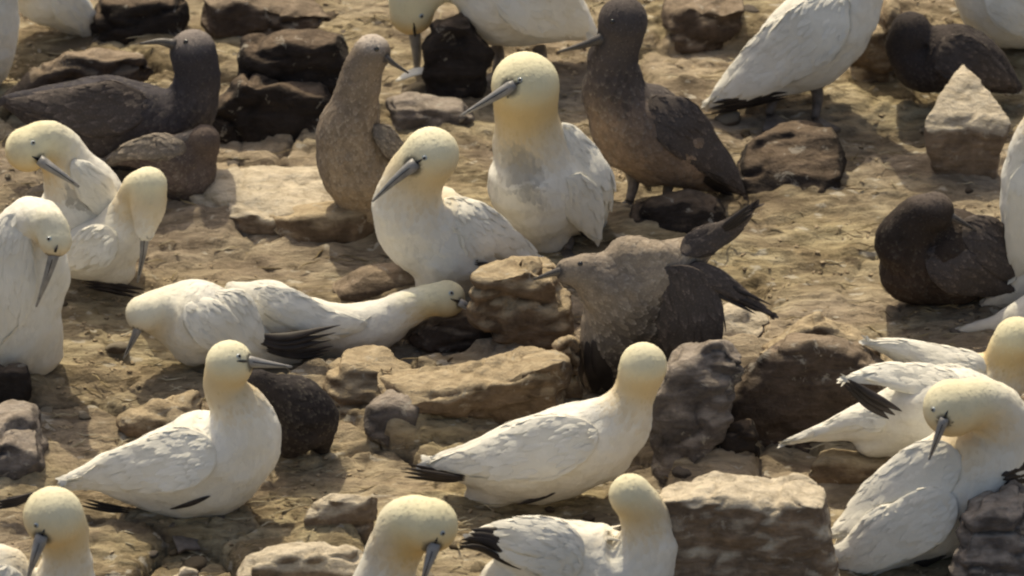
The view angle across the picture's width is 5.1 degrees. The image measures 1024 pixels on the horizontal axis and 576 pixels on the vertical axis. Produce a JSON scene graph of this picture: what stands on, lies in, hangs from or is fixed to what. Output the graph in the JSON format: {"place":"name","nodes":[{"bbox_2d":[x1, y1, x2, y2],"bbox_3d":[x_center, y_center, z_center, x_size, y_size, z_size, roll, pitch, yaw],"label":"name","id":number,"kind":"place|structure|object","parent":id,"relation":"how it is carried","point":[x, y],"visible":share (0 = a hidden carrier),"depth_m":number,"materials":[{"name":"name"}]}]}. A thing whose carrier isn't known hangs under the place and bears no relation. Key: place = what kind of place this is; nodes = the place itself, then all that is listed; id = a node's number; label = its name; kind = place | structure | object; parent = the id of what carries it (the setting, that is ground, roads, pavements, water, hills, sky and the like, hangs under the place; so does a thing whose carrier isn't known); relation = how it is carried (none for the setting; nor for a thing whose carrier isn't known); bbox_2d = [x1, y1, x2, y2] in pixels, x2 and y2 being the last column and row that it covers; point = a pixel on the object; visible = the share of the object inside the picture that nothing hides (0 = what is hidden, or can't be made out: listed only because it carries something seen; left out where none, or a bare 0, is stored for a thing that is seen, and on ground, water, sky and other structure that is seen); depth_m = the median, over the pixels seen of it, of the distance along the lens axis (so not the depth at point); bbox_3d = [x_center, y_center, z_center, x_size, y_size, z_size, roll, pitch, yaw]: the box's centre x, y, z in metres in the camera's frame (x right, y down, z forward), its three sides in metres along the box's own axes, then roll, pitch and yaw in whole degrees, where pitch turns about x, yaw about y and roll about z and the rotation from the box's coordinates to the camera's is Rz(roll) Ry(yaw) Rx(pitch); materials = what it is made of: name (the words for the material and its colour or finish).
{"place":"outdoors","nodes":[
{"label":"outdoors","id":0,"kind":"place"},
{"bbox_2d":[0,0,1023,575],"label":"ground","id":1,"kind":"structure","parent":0,"point":[216,230],"depth_m":24.07,"materials":[{"name":"soil"}]},
{"bbox_2d":[0,0,19,84],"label":"gannet","id":2,"kind":"object","parent":1,"relation":"on","point":[9,21],"visible":1,"depth_m":24.62,"materials":[{"name":"white"}]},
{"bbox_2d":[0,363,31,402],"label":"boulder","id":3,"kind":"object","parent":1,"relation":"on","point":[15,381],"visible":0.73,"depth_m":23.57,"materials":[{"name":"brown stone"}]},
{"bbox_2d":[0,399,48,479],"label":"boulder","id":4,"kind":"object","parent":1,"relation":"on","point":[24,444],"visible":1,"depth_m":23.31,"materials":[{"name":"grey stone"}]},
{"bbox_2d":[0,196,71,374],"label":"gannet","id":5,"kind":"object","parent":1,"relation":"on","point":[35,246],"visible":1,"depth_m":23.53,"materials":[{"name":"white"}]},
{"bbox_2d":[0,486,94,575],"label":"gannet","id":6,"kind":"object","parent":1,"relation":"on","point":[55,522],"visible":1,"depth_m":22.54,"materials":[{"name":"white"}]},
{"bbox_2d":[18,0,95,36],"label":"gannet","id":7,"kind":"object","parent":1,"relation":"on","point":[72,17],"visible":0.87,"depth_m":24.87,"materials":[{"name":"white"}]},
{"bbox_2d":[5,120,121,230],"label":"gannet","id":8,"kind":"object","parent":1,"relation":"on","point":[82,184],"visible":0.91,"depth_m":23.90,"materials":[{"name":"white"}]},
{"bbox_2d":[3,48,153,95],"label":"boulder","id":9,"kind":"object","parent":1,"relation":"on","point":[66,66],"visible":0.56,"depth_m":24.57,"materials":[{"name":"brown stone"}]},
{"bbox_2d":[79,413,90,419],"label":"stone","id":10,"kind":"object","parent":1,"relation":"on","point":[84,416],"visible":1,"depth_m":23.57,"materials":[{"name":"grey stone"}]},
{"bbox_2d":[0,29,220,170],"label":"juvenile gannet","id":11,"kind":"object","parent":1,"relation":"on","point":[102,116],"visible":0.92,"depth_m":24.28,"materials":[{"name":"black"}]},
{"bbox_2d":[105,341,127,353],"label":"stone","id":12,"kind":"object","parent":1,"relation":"on","point":[118,347],"visible":1,"depth_m":23.76,"materials":[{"name":"beige stone"}]},
{"bbox_2d":[67,166,166,296],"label":"gannet","id":13,"kind":"object","parent":1,"relation":"on","point":[109,246],"visible":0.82,"depth_m":23.87,"materials":[{"name":"white"}]},
{"bbox_2d":[90,0,189,44],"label":"boulder","id":14,"kind":"object","parent":1,"relation":"on","point":[121,21],"visible":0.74,"depth_m":24.88,"materials":[{"name":"brown stone"}]},
{"bbox_2d":[0,340,291,554],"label":"gannet","id":15,"kind":"object","parent":1,"relation":"on","point":[220,458],"visible":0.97,"depth_m":23.08,"materials":[{"name":"white"}]},
{"bbox_2d":[149,550,158,558],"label":"stone","id":16,"kind":"object","parent":1,"relation":"on","point":[153,554],"visible":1,"depth_m":23.05,"materials":[{"name":"beige stone"}]},
{"bbox_2d":[99,124,219,200],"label":"juvenile gannet","id":17,"kind":"object","parent":1,"relation":"on","point":[185,163],"visible":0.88,"depth_m":24.23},
{"bbox_2d":[116,390,205,438],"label":"boulder","id":18,"kind":"object","parent":1,"relation":"on","point":[146,418],"visible":0.59,"depth_m":23.50,"materials":[{"name":"brown stone"}]},
{"bbox_2d":[169,548,177,555],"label":"stone","id":19,"kind":"object","parent":1,"relation":"on","point":[173,552],"visible":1,"depth_m":23.10,"materials":[{"name":"brown stone"}]},
{"bbox_2d":[173,566,199,575],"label":"boulder","id":20,"kind":"object","parent":1,"relation":"on","point":[185,571],"visible":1,"depth_m":22.93,"materials":[{"name":"beige stone"}]},
{"bbox_2d":[180,556,207,570],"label":"stone","id":21,"kind":"object","parent":1,"relation":"on","point":[198,563],"visible":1,"depth_m":23.05,"materials":[{"name":"brown stone"}]},
{"bbox_2d":[123,279,339,366],"bbox_3d":[-0.576,0.088,23.697,0.448,0.213,0.183,0,30,0],"label":"gannet","id":22,"kind":"object","parent":1,"relation":"on","point":[191,322],"visible":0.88,"depth_m":23.64,"materials":[{"name":"white"}]},
{"bbox_2d":[227,160,239,166],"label":"stone","id":23,"kind":"object","parent":1,"relation":"on","point":[229,163],"visible":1,"depth_m":24.42,"materials":[{"name":"beige stone"}]},
{"bbox_2d":[188,165,333,237],"bbox_3d":[-0.512,-0.171,24.306,0.358,0.115,0.275,0,30,0],"label":"boulder","id":24,"kind":"object","parent":1,"relation":"on","point":[252,197],"visible":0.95,"depth_m":24.25,"materials":[{"name":"beige stone"}]},
{"bbox_2d":[200,0,331,37],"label":"boulder","id":25,"kind":"object","parent":1,"relation":"on","point":[224,18],"visible":0.81,"depth_m":24.90,"materials":[{"name":"brown stone"}]},
{"bbox_2d":[211,73,331,143],"bbox_3d":[-0.505,-0.365,24.576,0.284,0.196,0.169,0,30,0],"label":"boulder","id":26,"kind":"object","parent":1,"relation":"on","point":[256,107],"visible":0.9,"depth_m":24.51,"materials":[{"name":"brown stone"}]},
{"bbox_2d":[237,29,348,95],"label":"boulder","id":27,"kind":"object","parent":1,"relation":"on","point":[305,55],"visible":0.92,"depth_m":24.55,"materials":[{"name":"brown stone"}]},
{"bbox_2d":[247,369,338,458],"bbox_3d":[-0.445,0.269,23.369,0.202,0.227,0.119,-12,32,-19],"label":"boulder","id":28,"kind":"object","parent":1,"relation":"on","point":[306,411],"visible":0.82,"depth_m":23.32,"materials":[{"name":"black stone"}]},
{"bbox_2d":[236,541,362,575],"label":"boulder","id":29,"kind":"object","parent":1,"relation":"on","point":[319,558],"visible":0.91,"depth_m":22.85,"materials":[{"name":"beige stone"}]},
{"bbox_2d":[269,201,373,243],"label":"boulder","id":30,"kind":"object","parent":1,"relation":"on","point":[327,221],"visible":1,"depth_m":24.15,"materials":[{"name":"brown stone"}]},
{"bbox_2d":[326,11,335,19],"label":"stone","id":31,"kind":"object","parent":1,"relation":"on","point":[331,15],"visible":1,"depth_m":25.04,"materials":[{"name":"brown stone"}]},
{"bbox_2d":[304,493,377,543],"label":"boulder","id":32,"kind":"object","parent":1,"relation":"on","point":[359,512],"visible":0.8,"depth_m":23.07,"materials":[{"name":"brown stone"}]},
{"bbox_2d":[225,280,467,358],"bbox_3d":[-0.319,0.069,23.755,0.548,0.188,0.133,0,30,0],"label":"gannet","id":33,"kind":"object","parent":1,"relation":"on","point":[390,320],"visible":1,"depth_m":23.71,"materials":[{"name":"white"}]},
{"bbox_2d":[316,34,408,229],"bbox_3d":[-0.308,-0.326,24.109,0.208,0.462,0.151,0,30,0],"label":"juvenile gannet","id":34,"kind":"object","parent":1,"relation":"on","point":[358,145],"visible":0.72,"depth_m":24.06,"materials":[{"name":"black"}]},
{"bbox_2d":[323,345,412,414],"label":"boulder","id":35,"kind":"object","parent":1,"relation":"on","point":[350,379],"visible":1,"depth_m":23.56,"materials":[{"name":"beige stone"}]},
{"bbox_2d":[332,263,414,301],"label":"boulder","id":36,"kind":"object","parent":1,"relation":"on","point":[366,282],"visible":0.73,"depth_m":23.93,"materials":[{"name":"brown stone"}]},
{"bbox_2d":[364,389,419,446],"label":"boulder","id":37,"kind":"object","parent":1,"relation":"on","point":[381,410],"visible":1,"depth_m":23.44,"materials":[{"name":"grey stone"}]},
{"bbox_2d":[353,495,457,575],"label":"gannet","id":38,"kind":"object","parent":1,"relation":"on","point":[408,532],"visible":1,"depth_m":22.55,"materials":[{"name":"white"}]},
{"bbox_2d":[395,67,422,81],"bbox_3d":[-0.195,-0.457,24.700,0.110,0.024,0.035,0,30,0],"label":"feather","id":39,"kind":"object","parent":1,"relation":"on","point":[414,72],"visible":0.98,"depth_m":24.69,"materials":[{"name":"white"}]},
{"bbox_2d":[385,92,474,130],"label":"boulder","id":40,"kind":"object","parent":1,"relation":"on","point":[409,110],"visible":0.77,"depth_m":24.56,"materials":[{"name":"stone"}]},
{"bbox_2d":[408,309,491,353],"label":"boulder","id":41,"kind":"object","parent":1,"relation":"on","point":[459,332],"visible":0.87,"depth_m":23.75,"materials":[{"name":"brown stone"}]},
{"bbox_2d":[449,541,463,549],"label":"stone","id":42,"kind":"object","parent":1,"relation":"on","point":[453,545],"visible":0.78,"depth_m":23.08,"materials":[{"name":"beige stone"}]},
{"bbox_2d":[371,126,543,301],"bbox_3d":[-0.102,-0.147,23.855,0.377,0.439,0.196,0,30,0],"label":"gannet","id":43,"kind":"object","parent":1,"relation":"on","point":[430,227],"visible":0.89,"depth_m":23.79,"materials":[{"name":"white"}]},
{"bbox_2d":[421,12,494,97],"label":"boulder","id":44,"kind":"object","parent":1,"relation":"on","point":[458,54],"visible":0.99,"depth_m":24.67,"materials":[{"name":"brown stone"}]},
{"bbox_2d":[375,346,572,424],"bbox_3d":[-0.078,0.210,23.527,0.404,0.211,0.184,0,30,0],"label":"boulder","id":45,"kind":"object","parent":1,"relation":"on","point":[514,384],"visible":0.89,"depth_m":23.46,"materials":[{"name":"brown stone"}]},
{"bbox_2d":[388,0,597,88],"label":"gannet","id":46,"kind":"object","parent":1,"relation":"on","point":[498,25],"visible":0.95,"depth_m":24.69,"materials":[{"name":"white"}]},
{"bbox_2d":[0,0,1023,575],"bbox_3d":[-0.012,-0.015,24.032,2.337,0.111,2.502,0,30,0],"label":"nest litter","id":47,"kind":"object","parent":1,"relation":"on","point":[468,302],"visible":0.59,"depth_m":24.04,"materials":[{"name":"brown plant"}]},
{"bbox_2d":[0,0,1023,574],"bbox_3d":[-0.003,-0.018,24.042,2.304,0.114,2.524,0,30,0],"label":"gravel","id":48,"kind":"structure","parent":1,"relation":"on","point":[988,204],"depth_m":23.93,"materials":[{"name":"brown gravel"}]},
{"bbox_2d":[466,256,573,349],"bbox_3d":[0.017,0.060,23.719,0.222,0.251,0.150,0,30,0],"label":"boulder","id":49,"kind":"object","parent":1,"relation":"on","point":[511,301],"visible":0.77,"depth_m":23.66,"materials":[{"name":"brown stone"}]},
{"bbox_2d":[506,256,559,281],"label":"boulder","id":50,"kind":"object","parent":49,"relation":"on","point":[547,262],"visible":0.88,"depth_m":23.78,"materials":[{"name":"beige stone"}]},
{"bbox_2d":[400,342,666,507],"bbox_3d":[0.048,0.291,23.192,0.547,0.381,0.207,-6,31,-10],"label":"gannet","id":51,"kind":"object","parent":1,"relation":"on","point":[565,451],"visible":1,"depth_m":23.15,"materials":[{"name":"white"}]},
{"bbox_2d":[459,51,615,257],"bbox_3d":[0.071,-0.271,24.037,0.240,0.476,0.293,19,35,29],"label":"gannet","id":52,"kind":"object","parent":1,"relation":"on","point":[551,186],"visible":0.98,"depth_m":24.00,"materials":[{"name":"white"}]},
{"bbox_2d":[545,507,554,512],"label":"stone","id":53,"kind":"object","parent":1,"relation":"on","point":[549,509],"visible":1,"depth_m":23.25,"materials":[{"name":"brown stone"}]},
{"bbox_2d":[551,335,582,398],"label":"boulder","id":54,"kind":"object","parent":1,"relation":"on","point":[569,346],"visible":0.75,"depth_m":23.55,"materials":[{"name":"brown stone"}]},
{"bbox_2d":[459,473,677,575],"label":"gannet","id":55,"kind":"object","parent":1,"relation":"on","point":[642,542],"visible":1,"depth_m":22.79,"materials":[{"name":"white"}]},
{"bbox_2d":[583,515,594,521],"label":"stone","id":56,"kind":"object","parent":1,"relation":"on","point":[589,518],"visible":0.95,"depth_m":23.21,"materials":[{"name":"brown stone"}]},
{"bbox_2d":[557,0,749,204],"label":"juvenile gannet","id":57,"kind":"object","parent":1,"relation":"on","point":[643,132],"visible":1,"depth_m":24.18,"materials":[{"name":"black"}]},
{"bbox_2d":[533,198,778,394],"bbox_3d":[0.294,0.013,23.532,0.503,0.461,0.180,0,30,0],"label":"juvenile gannet","id":58,"kind":"object","parent":1,"relation":"on","point":[666,296],"visible":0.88,"depth_m":23.48,"materials":[{"name":"black"}]},
{"bbox_2d":[629,189,726,233],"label":"boulder","id":59,"kind":"object","parent":1,"relation":"on","point":[686,211],"visible":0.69,"depth_m":24.18,"materials":[{"name":"brown stone"}]},
{"bbox_2d":[672,466,691,478],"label":"stone","id":60,"kind":"object","parent":1,"relation":"on","point":[679,472],"visible":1,"depth_m":23.31,"materials":[{"name":"stone"}]},
{"bbox_2d":[649,339,743,484],"bbox_3d":[0.364,0.243,23.382,0.228,0.282,0.175,-17,34,-26],"label":"boulder","id":61,"kind":"object","parent":1,"relation":"on","point":[693,418],"visible":0.97,"depth_m":23.33,"materials":[{"name":"grey stone"}]},
{"bbox_2d":[661,0,744,53],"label":"boulder","id":62,"kind":"object","parent":1,"relation":"on","point":[694,26],"visible":1,"depth_m":24.92,"materials":[{"name":"brown stone"}]},
{"bbox_2d":[714,110,740,125],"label":"stone","id":63,"kind":"object","parent":1,"relation":"on","point":[731,118],"visible":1,"depth_m":24.61,"materials":[{"name":"grey stone"}]},
{"bbox_2d":[715,418,759,457],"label":"boulder","id":64,"kind":"object","parent":1,"relation":"on","point":[742,436],"visible":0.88,"depth_m":23.35,"materials":[{"name":"brown stone"}]},
{"bbox_2d":[740,128,749,137],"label":"stone","id":65,"kind":"object","parent":1,"relation":"on","point":[745,133],"visible":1,"depth_m":24.56,"materials":[{"name":"brown stone"}]},
{"bbox_2d":[723,302,769,337],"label":"boulder","id":66,"kind":"object","parent":1,"relation":"on","point":[738,320],"visible":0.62,"depth_m":23.81,"materials":[{"name":"beige stone"}]},
{"bbox_2d":[660,471,839,575],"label":"boulder","id":67,"kind":"object","parent":1,"relation":"on","point":[725,524],"visible":1,"depth_m":22.82,"materials":[{"name":"brown stone"}]},
{"bbox_2d":[744,4,758,12],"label":"stone","id":68,"kind":"object","parent":1,"relation":"on","point":[751,8],"visible":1,"depth_m":25.00,"materials":[{"name":"stone"}]},
{"bbox_2d":[701,0,882,132],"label":"gannet","id":69,"kind":"object","parent":1,"relation":"on","point":[794,47],"visible":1,"depth_m":24.52,"materials":[{"name":"white"}]},
{"bbox_2d":[737,120,846,193],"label":"boulder","id":70,"kind":"object","parent":1,"relation":"on","point":[803,154],"visible":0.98,"depth_m":24.36,"materials":[{"name":"brown stone"}]},
{"bbox_2d":[731,332,886,452],"bbox_3d":[0.620,0.212,23.485,0.414,0.279,0.176,0,30,0],"label":"boulder","id":71,"kind":"object","parent":1,"relation":"on","point":[788,386],"visible":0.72,"depth_m":23.42,"materials":[{"name":"brown stone"}]},
{"bbox_2d":[759,311,892,361],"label":"boulder","id":72,"kind":"object","parent":1,"relation":"on","point":[817,323],"visible":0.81,"depth_m":23.62,"materials":[{"name":"beige stone"}]},
{"bbox_2d":[808,448,891,483],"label":"boulder","id":73,"kind":"object","parent":1,"relation":"on","point":[837,466],"visible":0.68,"depth_m":23.29,"materials":[{"name":"brown stone"}]},
{"bbox_2d":[777,361,991,457],"bbox_3d":[0.777,0.243,23.263,0.481,0.240,0.172,-5,30,-8],"label":"gannet","id":74,"kind":"object","parent":73,"relation":"on","point":[889,421],"visible":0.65,"depth_m":23.22,"materials":[{"name":"white"}]},
{"bbox_2d":[849,0,901,83],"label":"boulder","id":75,"kind":"object","parent":1,"relation":"on","point":[871,64],"visible":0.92,"depth_m":24.73,"materials":[{"name":"brown stone"}]},
{"bbox_2d":[831,377,1023,575],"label":"gannet","id":76,"kind":"object","parent":1,"relation":"on","point":[907,505],"visible":0.98,"depth_m":22.96,"materials":[{"name":"white"}]},
{"bbox_2d":[858,316,1023,396],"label":"gannet","id":77,"kind":"object","parent":1,"relation":"on","point":[1000,358],"visible":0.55,"depth_m":23.47,"materials":[{"name":"white"}]},
{"bbox_2d":[874,191,1022,305],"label":"juvenile gannet","id":78,"kind":"object","parent":1,"relation":"on","point":[935,248],"visible":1,"depth_m":23.81,"materials":[{"name":"black"}]},
{"bbox_2d":[946,18,953,23],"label":"stone","id":79,"kind":"object","parent":1,"relation":"on","point":[949,21],"visible":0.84,"depth_m":24.96,"materials":[{"name":"brown stone"}]},
{"bbox_2d":[885,11,1021,93],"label":"juvenile gannet","id":80,"kind":"object","parent":1,"relation":"on","point":[924,55],"visible":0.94,"depth_m":24.60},
{"bbox_2d":[949,329,959,332],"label":"stone","id":81,"kind":"object","parent":1,"relation":"on","point":[954,331],"visible":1,"depth_m":23.81,"materials":[{"name":"stone"}]},
{"bbox_2d":[924,65,1011,178],"bbox_3d":[0.963,-0.319,24.422,0.185,0.260,0.184,0,30,0],"label":"boulder","id":82,"kind":"object","parent":1,"relation":"on","point":[967,126],"visible":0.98,"depth_m":24.34,"materials":[{"name":"beige stone"}]},
{"bbox_2d":[965,187,973,193],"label":"stone","id":83,"kind":"object","parent":1,"relation":"on","point":[968,190],"visible":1,"depth_m":24.32,"materials":[{"name":"brown stone"}]},
{"bbox_2d":[948,479,1023,575],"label":"boulder","id":84,"kind":"object","parent":1,"relation":"on","point":[989,531],"visible":1,"depth_m":22.88,"materials":[{"name":"grey stone"}]},
{"bbox_2d":[955,0,1023,48],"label":"gannet","id":85,"kind":"object","parent":1,"relation":"on","point":[1000,23],"visible":0.97,"depth_m":24.76,"materials":[{"name":"white"}]},
{"bbox_2d":[955,295,1023,331],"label":"gannet","id":86,"kind":"object","parent":1,"relation":"on","point":[1013,309],"visible":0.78,"depth_m":23.80,"materials":[{"name":"white"}]},
{"bbox_2d":[979,118,1023,307],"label":"gannet","id":87,"kind":"object","parent":1,"relation":"on","point":[1011,203],"visible":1,"depth_m":23.79,"materials":[{"name":"white"}]}
]}

